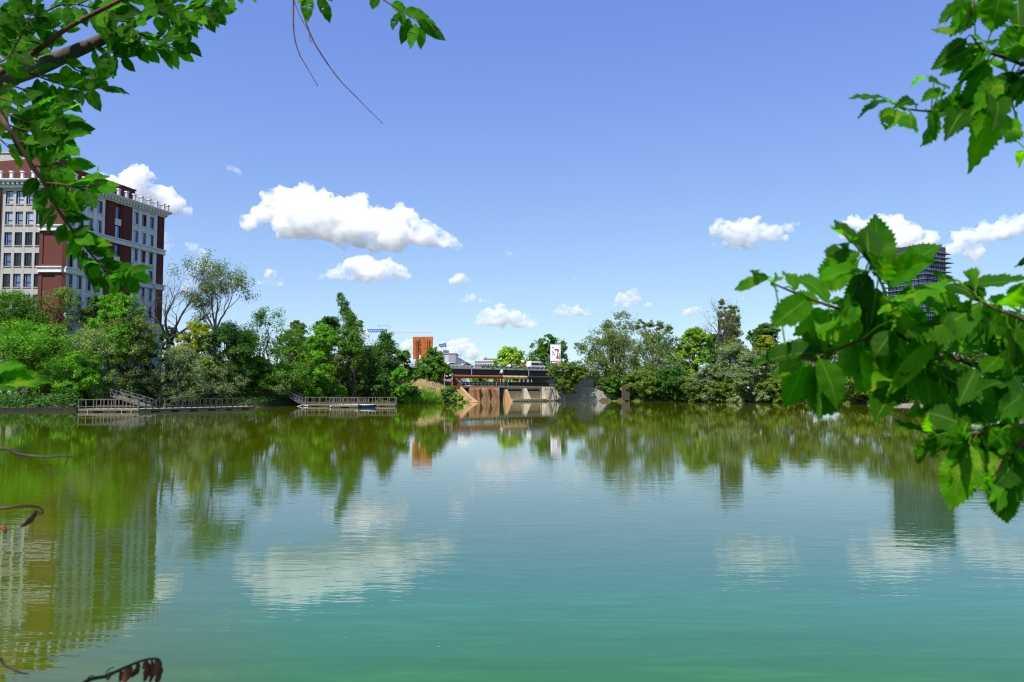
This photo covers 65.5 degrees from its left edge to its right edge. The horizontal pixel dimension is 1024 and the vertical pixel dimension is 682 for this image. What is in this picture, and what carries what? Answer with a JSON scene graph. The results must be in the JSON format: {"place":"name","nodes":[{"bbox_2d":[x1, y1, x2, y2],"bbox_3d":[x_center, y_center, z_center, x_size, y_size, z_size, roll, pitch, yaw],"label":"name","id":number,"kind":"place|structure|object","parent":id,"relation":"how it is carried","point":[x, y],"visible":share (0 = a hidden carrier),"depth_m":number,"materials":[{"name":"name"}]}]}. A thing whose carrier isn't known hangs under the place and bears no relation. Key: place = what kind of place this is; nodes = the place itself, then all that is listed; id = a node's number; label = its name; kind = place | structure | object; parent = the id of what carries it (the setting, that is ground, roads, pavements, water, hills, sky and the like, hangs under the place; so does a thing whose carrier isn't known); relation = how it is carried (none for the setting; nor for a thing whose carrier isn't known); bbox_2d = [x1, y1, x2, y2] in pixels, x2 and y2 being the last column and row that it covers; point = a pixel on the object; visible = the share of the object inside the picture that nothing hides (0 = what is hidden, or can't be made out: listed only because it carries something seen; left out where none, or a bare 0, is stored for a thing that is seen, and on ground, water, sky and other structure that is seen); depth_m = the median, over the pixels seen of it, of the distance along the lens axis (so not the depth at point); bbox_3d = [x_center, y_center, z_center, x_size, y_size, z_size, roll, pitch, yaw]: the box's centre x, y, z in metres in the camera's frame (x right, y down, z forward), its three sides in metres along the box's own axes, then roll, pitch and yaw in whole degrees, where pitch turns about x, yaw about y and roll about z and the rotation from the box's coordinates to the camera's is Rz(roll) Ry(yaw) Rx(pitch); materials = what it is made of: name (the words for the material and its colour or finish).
{"place":"outdoors","nodes":[
{"label":"outdoors","id":0,"kind":"place"},
{"bbox_2d":[455,388,470,402],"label":"bank","id":1,"kind":"structure","parent":0,"point":[466,398],"depth_m":184.54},
{"bbox_2d":[0,374,982,408],"bbox_3d":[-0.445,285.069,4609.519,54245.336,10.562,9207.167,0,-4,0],"label":"ground","id":2,"kind":"structure","parent":0,"point":[289,403],"depth_m":143.79,"materials":[{"name":"plant"}]},
{"bbox_2d":[0,286,50,393],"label":"tree","id":3,"kind":"object","parent":2,"relation":"on","point":[7,299],"visible":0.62,"depth_m":120.43,"materials":[{"name":"green plant"}]},
{"bbox_2d":[0,319,56,393],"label":"tree","id":4,"kind":"object","parent":2,"relation":"on","point":[23,388],"visible":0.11,"depth_m":122.39,"materials":[{"name":"green plant"}]},
{"bbox_2d":[0,316,77,394],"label":"tree","id":5,"kind":"object","parent":2,"relation":"on","point":[34,336],"visible":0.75,"depth_m":114.83,"materials":[{"name":"green plant"}]},
{"bbox_2d":[0,407,77,410],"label":"bank wall","id":6,"kind":"structure","parent":2,"relation":"on","point":[45,409],"depth_m":108.53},
{"bbox_2d":[18,284,95,389],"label":"tree","id":7,"kind":"object","parent":2,"relation":"on","point":[68,295],"visible":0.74,"depth_m":121.74,"materials":[{"name":"green plant"}]},
{"bbox_2d":[40,350,111,400],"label":"bush","id":8,"kind":"object","parent":2,"relation":"on","point":[75,357],"visible":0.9,"depth_m":115.34,"materials":[{"name":"green plant"}]},
{"bbox_2d":[43,325,124,408],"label":"tree","id":9,"kind":"object","parent":2,"relation":"on","point":[89,339],"visible":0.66,"depth_m":117.99,"materials":[{"name":"green plant"}]},
{"bbox_2d":[0,152,172,393],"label":"brick building","id":10,"kind":"structure","parent":2,"relation":"on","point":[123,221],"depth_m":127.52,"materials":[{"name":"red brick"}]},
{"bbox_2d":[3,274,9,286],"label":"window","id":11,"kind":"structure","parent":10,"relation":"in","point":[6,277],"depth_m":125.43,"materials":[{"name":"black glass"}]},
{"bbox_2d":[4,253,10,265],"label":"window","id":12,"kind":"structure","parent":10,"relation":"in","point":[7,256],"depth_m":125.64,"materials":[{"name":"blue glass"}]},
{"bbox_2d":[5,232,11,244],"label":"window","id":13,"kind":"structure","parent":10,"relation":"in","point":[8,235],"depth_m":125.86,"materials":[{"name":"blue glass"}]},
{"bbox_2d":[13,274,20,286],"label":"window","id":14,"kind":"structure","parent":10,"relation":"in","point":[17,277],"depth_m":125.46,"materials":[{"name":"blue glass"}]},
{"bbox_2d":[14,253,21,265],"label":"window","id":15,"kind":"structure","parent":10,"relation":"in","point":[17,258],"depth_m":125.68,"materials":[{"name":"black glass"}]},
{"bbox_2d":[15,232,21,244],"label":"window","id":16,"kind":"structure","parent":10,"relation":"in","point":[18,235],"depth_m":125.86,"materials":[{"name":"black glass"}]},
{"bbox_2d":[16,212,22,224],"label":"window","id":17,"kind":"structure","parent":10,"relation":"in","point":[19,215],"depth_m":126.04,"materials":[{"name":"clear glass"}]},
{"bbox_2d":[24,274,30,286],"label":"window","id":18,"kind":"structure","parent":10,"relation":"in","point":[27,277],"depth_m":125.43,"materials":[{"name":"blue glass"}]},
{"bbox_2d":[24,253,31,265],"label":"window","id":19,"kind":"structure","parent":10,"relation":"in","point":[28,256],"depth_m":125.68,"materials":[{"name":"black glass"}]},
{"bbox_2d":[26,212,32,224],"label":"window","id":20,"kind":"structure","parent":10,"relation":"in","point":[29,215],"depth_m":126.04,"materials":[{"name":"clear glass"}]},
{"bbox_2d":[75,294,105,365],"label":"tree","id":21,"kind":"object","parent":2,"relation":"on","point":[92,313],"visible":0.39,"depth_m":124.79,"materials":[{"name":"green plant"}]},
{"bbox_2d":[82,292,147,407],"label":"tree","id":22,"kind":"object","parent":2,"relation":"on","point":[121,304],"visible":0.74,"depth_m":121.89,"materials":[{"name":"green plant"}]},
{"bbox_2d":[98,308,163,407],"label":"tree","id":23,"kind":"object","parent":2,"relation":"on","point":[125,374],"visible":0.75,"depth_m":122.07,"materials":[{"name":"green plant"}]},
{"bbox_2d":[132,335,165,398],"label":"tree","id":24,"kind":"object","parent":2,"relation":"on","point":[146,367],"visible":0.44,"depth_m":127.80,"materials":[{"name":"green plant"}]},
{"bbox_2d":[158,326,181,394],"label":"tree","id":25,"kind":"object","parent":2,"relation":"on","point":[161,338],"visible":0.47,"depth_m":131.29,"materials":[{"name":"green plant"}]},
{"bbox_2d":[150,346,190,392],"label":"tree","id":26,"kind":"object","parent":2,"relation":"on","point":[160,357],"visible":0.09,"depth_m":141.50,"materials":[{"name":"green plant"}]},
{"bbox_2d":[123,263,240,396],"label":"dead tree","id":27,"kind":"object","parent":2,"relation":"on","point":[156,319],"visible":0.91,"depth_m":130.85,"materials":[{"name":"grey plant"}]},
{"bbox_2d":[144,344,228,407],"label":"bush","id":28,"kind":"object","parent":2,"relation":"on","point":[177,360],"visible":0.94,"depth_m":125.38,"materials":[{"name":"green plant"}]},
{"bbox_2d":[171,319,224,399],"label":"tree","id":29,"kind":"object","parent":2,"relation":"on","point":[202,331],"visible":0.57,"depth_m":130.48,"materials":[{"name":"green plant"}]},
{"bbox_2d":[164,248,260,396],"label":"sparse tree","id":30,"kind":"object","parent":2,"relation":"on","point":[214,284],"visible":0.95,"depth_m":132.99,"materials":[{"name":"green plant"}]},
{"bbox_2d":[187,363,250,400],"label":"bush","id":31,"kind":"object","parent":2,"relation":"on","point":[232,390],"visible":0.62,"depth_m":130.55,"materials":[{"name":"green plant"}]},
{"bbox_2d":[200,320,258,397],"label":"tree","id":32,"kind":"object","parent":2,"relation":"on","point":[232,333],"visible":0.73,"depth_m":133.28,"materials":[{"name":"green plant"}]},
{"bbox_2d":[225,336,258,395],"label":"tree","id":33,"kind":"object","parent":2,"relation":"on","point":[252,346],"visible":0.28,"depth_m":137.16,"materials":[{"name":"green plant"}]},
{"bbox_2d":[236,355,278,395],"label":"tree","id":34,"kind":"object","parent":2,"relation":"on","point":[263,380],"visible":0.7,"depth_m":137.45,"materials":[{"name":"green plant"}]},
{"bbox_2d":[223,306,318,396],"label":"tree","id":35,"kind":"object","parent":2,"relation":"on","point":[292,367],"visible":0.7,"depth_m":141.28,"materials":[{"name":"green plant"}]},
{"bbox_2d":[268,333,295,390],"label":"tree","id":36,"kind":"object","parent":2,"relation":"on","point":[281,334],"visible":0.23,"depth_m":157.55,"materials":[{"name":"green plant"}]},
{"bbox_2d":[279,320,310,393],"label":"tree","id":37,"kind":"object","parent":2,"relation":"on","point":[301,326],"visible":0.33,"depth_m":151.53,"materials":[{"name":"green plant"}]},
{"bbox_2d":[283,350,337,397],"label":"tree","id":38,"kind":"object","parent":2,"relation":"on","point":[330,360],"visible":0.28,"depth_m":149.04,"materials":[{"name":"green plant"}]},
{"bbox_2d":[298,322,337,403],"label":"tree","id":39,"kind":"object","parent":2,"relation":"on","point":[322,331],"visible":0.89,"depth_m":145.82,"materials":[{"name":"green plant"}]},
{"bbox_2d":[312,316,341,392],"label":"tree","id":40,"kind":"object","parent":2,"relation":"on","point":[333,322],"visible":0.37,"depth_m":164.50,"materials":[{"name":"green plant"}]},
{"bbox_2d":[333,385,349,402],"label":"shrub","id":41,"kind":"object","parent":2,"relation":"on","point":[342,388],"visible":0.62,"depth_m":147.35,"materials":[{"name":"green plant"}]},
{"bbox_2d":[325,346,374,398],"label":"tree","id":42,"kind":"object","parent":2,"relation":"on","point":[343,374],"visible":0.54,"depth_m":153.59,"materials":[{"name":"green plant"}]},
{"bbox_2d":[336,292,369,402],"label":"poplar","id":43,"kind":"object","parent":2,"relation":"on","point":[351,329],"visible":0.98,"depth_m":151.69,"materials":[{"name":"green plant"}]},
{"bbox_2d":[356,347,384,394],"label":"tree","id":44,"kind":"object","parent":2,"relation":"on","point":[372,368],"visible":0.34,"depth_m":158.83,"materials":[{"name":"green plant"}]},
{"bbox_2d":[370,374,396,403],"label":"bush","id":45,"kind":"object","parent":2,"relation":"on","point":[380,382],"visible":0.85,"depth_m":153.34,"materials":[{"name":"green plant"}]},
{"bbox_2d":[370,329,402,387],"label":"tree","id":46,"kind":"object","parent":2,"relation":"on","point":[388,364],"visible":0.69,"depth_m":166.78,"materials":[{"name":"green plant"}]},
{"bbox_2d":[334,386,443,403],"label":"reeds","id":47,"kind":"object","parent":2,"relation":"on","point":[425,397],"visible":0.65,"depth_m":163.90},
{"bbox_2d":[362,325,433,344],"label":"tower crane","id":48,"kind":"object","parent":2,"relation":"on","point":[368,334],"visible":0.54,"depth_m":520.97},
{"bbox_2d":[388,367,413,401],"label":"tree","id":49,"kind":"object","parent":2,"relation":"on","point":[396,386],"visible":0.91,"depth_m":157.88,"materials":[{"name":"green plant"}]},
{"bbox_2d":[390,349,416,385],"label":"tree","id":50,"kind":"object","parent":2,"relation":"on","point":[404,356],"visible":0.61,"depth_m":187.33,"materials":[{"name":"green plant"}]},
{"bbox_2d":[413,337,432,361],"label":"building","id":51,"kind":"structure","parent":2,"relation":"on","point":[421,345],"depth_m":216.32,"materials":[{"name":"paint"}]},
{"bbox_2d":[413,346,452,380],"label":"tree","id":52,"kind":"object","parent":2,"relation":"on","point":[435,367],"visible":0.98,"depth_m":185.42,"materials":[{"name":"green plant"}]},
{"bbox_2d":[410,377,457,400],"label":"dry grass","id":53,"kind":"structure","parent":2,"relation":"on","point":[432,382],"depth_m":180.42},
{"bbox_2d":[272,361,602,389],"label":"road bridge","id":54,"kind":"structure","parent":2,"relation":"on","point":[460,369],"depth_m":228.63,"materials":[{"name":"concrete"}]},
{"bbox_2d":[475,361,493,385],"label":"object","id":55,"kind":"structure","parent":54,"relation":"on","point":[482,363],"depth_m":429.97,"materials":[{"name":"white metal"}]},
{"bbox_2d":[440,385,457,402],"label":"bush","id":56,"kind":"object","parent":2,"relation":"on","point":[447,389],"visible":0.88,"depth_m":173.03,"materials":[{"name":"green plant"}]},
{"bbox_2d":[439,344,458,363],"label":"white block building","id":57,"kind":"structure","parent":2,"relation":"on","point":[452,357],"depth_m":310.13,"materials":[{"name":"concrete"}]},
{"bbox_2d":[0,385,984,407],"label":"undergrowth","id":58,"kind":"object","parent":2,"relation":"on","point":[16,398],"visible":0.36,"depth_m":124.98,"materials":[{"name":"green plant"}]},
{"bbox_2d":[454,379,558,402],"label":"sluice dam","id":59,"kind":"structure","parent":2,"relation":"on","point":[496,393],"depth_m":197.37,"materials":[{"name":"grey concrete"}]},
{"bbox_2d":[439,375,556,385],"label":"pipeline","id":60,"kind":"object","parent":59,"relation":"on","point":[497,377],"visible":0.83,"depth_m":196.53,"materials":[{"name":"metal"}]},
{"bbox_2d":[445,378,556,385],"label":"pipeline","id":61,"kind":"object","parent":59,"relation":"on","point":[455,381],"visible":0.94,"depth_m":199.08,"materials":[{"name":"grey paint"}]},
{"bbox_2d":[489,346,525,385],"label":"willow","id":62,"kind":"object","parent":2,"relation":"on","point":[507,355],"visible":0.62,"depth_m":298.08,"materials":[{"name":"green plant"}]},
{"bbox_2d":[527,333,568,366],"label":"tree","id":63,"kind":"object","parent":2,"relation":"on","point":[541,351],"visible":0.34,"depth_m":283.82,"materials":[{"name":"green plant"}]},
{"bbox_2d":[550,344,560,363],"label":"advertising billboard","id":64,"kind":"object","parent":2,"relation":"on","point":[555,350],"visible":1,"depth_m":252.20,"materials":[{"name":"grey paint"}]},
{"bbox_2d":[546,360,589,400],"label":"bush","id":65,"kind":"object","parent":2,"relation":"on","point":[577,373],"visible":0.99,"depth_m":203.72,"materials":[{"name":"green plant"}]},
{"bbox_2d":[559,387,615,400],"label":"wing wall","id":66,"kind":"structure","parent":2,"relation":"on","point":[587,394],"depth_m":206.68,"materials":[{"name":"concrete"}]},
{"bbox_2d":[573,309,645,392],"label":"tree","id":67,"kind":"object","parent":2,"relation":"on","point":[603,361],"visible":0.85,"depth_m":209.13,"materials":[{"name":"green plant"}]},
{"bbox_2d":[594,374,625,396],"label":"bush","id":68,"kind":"object","parent":2,"relation":"on","point":[612,387],"visible":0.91,"depth_m":205.86,"materials":[{"name":"green plant"}]},
{"bbox_2d":[595,333,641,388],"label":"tree","id":69,"kind":"object","parent":2,"relation":"on","point":[605,345],"visible":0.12,"depth_m":222.03,"materials":[{"name":"green plant"}]},
{"bbox_2d":[622,386,628,399],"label":"metal plate","id":70,"kind":"object","parent":2,"relation":"on","point":[625,394],"visible":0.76,"depth_m":202.03,"materials":[{"name":"metal"}]},
{"bbox_2d":[620,369,662,398],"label":"bush","id":71,"kind":"object","parent":2,"relation":"on","point":[639,385],"visible":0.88,"depth_m":200.78,"materials":[{"name":"green plant"}]},
{"bbox_2d":[621,315,692,394],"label":"tree","id":72,"kind":"object","parent":2,"relation":"on","point":[656,358],"visible":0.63,"depth_m":205.80,"materials":[{"name":"green plant"}]},
{"bbox_2d":[642,334,679,369],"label":"tree","id":73,"kind":"object","parent":2,"relation":"on","point":[663,338],"visible":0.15,"depth_m":221.83,"materials":[{"name":"green plant"}]},
{"bbox_2d":[653,365,690,399],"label":"bush","id":74,"kind":"object","parent":2,"relation":"on","point":[673,374],"visible":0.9,"depth_m":196.70,"materials":[{"name":"green plant"}]},
{"bbox_2d":[660,343,691,369],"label":"tree","id":75,"kind":"object","parent":2,"relation":"on","point":[679,347],"visible":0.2,"depth_m":221.63,"materials":[{"name":"green plant"}]},
{"bbox_2d":[676,376,709,401],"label":"bush","id":76,"kind":"object","parent":2,"relation":"on","point":[692,392],"visible":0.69,"depth_m":191.25,"materials":[{"name":"green plant"}]},
{"bbox_2d":[673,326,714,376],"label":"tree","id":77,"kind":"object","parent":2,"relation":"on","point":[694,336],"visible":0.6,"depth_m":213.29,"materials":[{"name":"green plant"}]},
{"bbox_2d":[688,362,732,401],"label":"bush","id":78,"kind":"object","parent":2,"relation":"on","point":[709,370],"visible":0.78,"depth_m":188.64,"materials":[{"name":"green plant"}]},
{"bbox_2d":[700,334,727,372],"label":"tree","id":79,"kind":"object","parent":2,"relation":"on","point":[714,339],"visible":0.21,"depth_m":220.74,"materials":[{"name":"green plant"}]},
{"bbox_2d":[696,299,743,365],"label":"dead tree","id":80,"kind":"object","parent":2,"relation":"on","point":[721,335],"visible":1,"depth_m":193.94,"materials":[{"name":"brown plant"}]},
{"bbox_2d":[705,378,748,401],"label":"bush","id":81,"kind":"object","parent":2,"relation":"on","point":[725,384],"visible":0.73,"depth_m":185.17,"materials":[{"name":"green plant"}]},
{"bbox_2d":[708,342,751,401],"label":"bush","id":82,"kind":"object","parent":2,"relation":"on","point":[734,352],"visible":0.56,"depth_m":188.50,"materials":[{"name":"green plant"}]},
{"bbox_2d":[714,299,746,369],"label":"poplar","id":83,"kind":"object","parent":2,"relation":"on","point":[736,332],"visible":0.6,"depth_m":213.93,"materials":[{"name":"green plant"}]},
{"bbox_2d":[727,349,781,402],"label":"tree","id":84,"kind":"object","parent":2,"relation":"on","point":[743,382],"visible":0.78,"depth_m":179.70,"materials":[{"name":"green plant"}]},
{"bbox_2d":[745,322,780,355],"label":"tree","id":85,"kind":"object","parent":2,"relation":"on","point":[762,329],"visible":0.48,"depth_m":260.57,"materials":[{"name":"green plant"}]},
{"bbox_2d":[751,335,776,377],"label":"tree","id":86,"kind":"object","parent":2,"relation":"on","point":[766,341],"visible":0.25,"depth_m":234.84,"materials":[{"name":"green plant"}]},
{"bbox_2d":[754,377,782,402],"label":"bush","id":87,"kind":"object","parent":2,"relation":"on","point":[770,385],"visible":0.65,"depth_m":176.58,"materials":[{"name":"green plant"}]},
{"bbox_2d":[771,337,814,402],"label":"tree","id":88,"kind":"object","parent":2,"relation":"on","point":[808,363],"visible":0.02,"depth_m":175.64,"materials":[{"name":"green plant"}]},
{"bbox_2d":[807,351,852,395],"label":"tree","id":89,"kind":"object","parent":2,"relation":"on","point":[833,357],"visible":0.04,"depth_m":166.66,"materials":[{"name":"green plant"}]},
{"bbox_2d":[844,376,870,401],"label":"bush","id":90,"kind":"object","parent":2,"relation":"on","point":[850,382],"visible":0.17,"depth_m":156.48,"materials":[{"name":"green plant"}]},
{"bbox_2d":[881,237,953,345],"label":"glass tower","id":91,"kind":"structure","parent":2,"relation":"on","point":[926,275],"depth_m":553.08,"materials":[{"name":"glass"}]},
{"bbox_2d":[939,341,986,392],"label":"tree","id":92,"kind":"object","parent":2,"relation":"on","point":[964,356],"visible":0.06,"depth_m":133.93,"materials":[{"name":"green plant"}]},
{"bbox_2d":[960,307,1023,397],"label":"tree","id":93,"kind":"object","parent":2,"relation":"on","point":[976,353],"visible":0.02,"depth_m":128.39,"materials":[{"name":"green plant"}]},
{"bbox_2d":[0,401,1023,681],"bbox_3d":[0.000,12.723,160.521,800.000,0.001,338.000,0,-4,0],"label":"water","id":94,"kind":"structure","parent":0,"point":[586,541],"depth_m":14.11,"materials":[{"name":"liquid"}]},
{"bbox_2d":[78,398,254,411],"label":"floating dock","id":95,"kind":"object","parent":94,"relation":"on","point":[133,409],"visible":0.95,"depth_m":106.50,"materials":[{"name":"grey wood"}]},
{"bbox_2d":[110,389,156,407],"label":"gangway","id":96,"kind":"object","parent":95,"relation":"on","point":[125,397],"visible":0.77,"depth_m":110.82,"materials":[{"name":"grey wood"}]},
{"bbox_2d":[300,397,396,407],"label":"floating dock","id":97,"kind":"object","parent":94,"relation":"on","point":[333,404],"visible":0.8,"depth_m":138.08,"materials":[{"name":"grey wood"}]},
{"bbox_2d":[284,389,305,403],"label":"gangway","id":98,"kind":"object","parent":97,"relation":"on","point":[296,399],"visible":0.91,"depth_m":142.71,"materials":[{"name":"grey wood"}]},
{"bbox_2d":[0,0,1023,388],"label":"sky","id":99,"kind":"structure","parent":0,"point":[537,169],"materials":[{"name":"blue"}]},
{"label":"bank","id":100,"kind":"structure","parent":0,"visible":0},
{"bbox_2d":[0,505,43,533],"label":"dry branch","id":101,"kind":"object","parent":100,"relation":"on","point":[30,519],"visible":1,"depth_m":1.19,"materials":[{"name":"brown plant"}]},
{"bbox_2d":[0,447,73,472],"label":"dry branch","id":102,"kind":"object","parent":100,"relation":"on","point":[17,453],"visible":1,"depth_m":1.29,"materials":[{"name":"brown plant"}]},
{"bbox_2d":[83,657,162,681],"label":"dry branch","id":103,"kind":"object","parent":100,"relation":"on","point":[152,669],"visible":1,"depth_m":0.99,"materials":[{"name":"brown plant"}]},
{"bbox_2d":[0,0,445,391],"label":"elm tree","id":104,"kind":"object","parent":100,"relation":"on","point":[51,126],"visible":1,"depth_m":2.13,"materials":[{"name":"green plant"}]},
{"bbox_2d":[734,0,1023,522],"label":"elm tree","id":105,"kind":"object","parent":100,"relation":"on","point":[866,330],"visible":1,"depth_m":1.02,"materials":[{"name":"green plant"}]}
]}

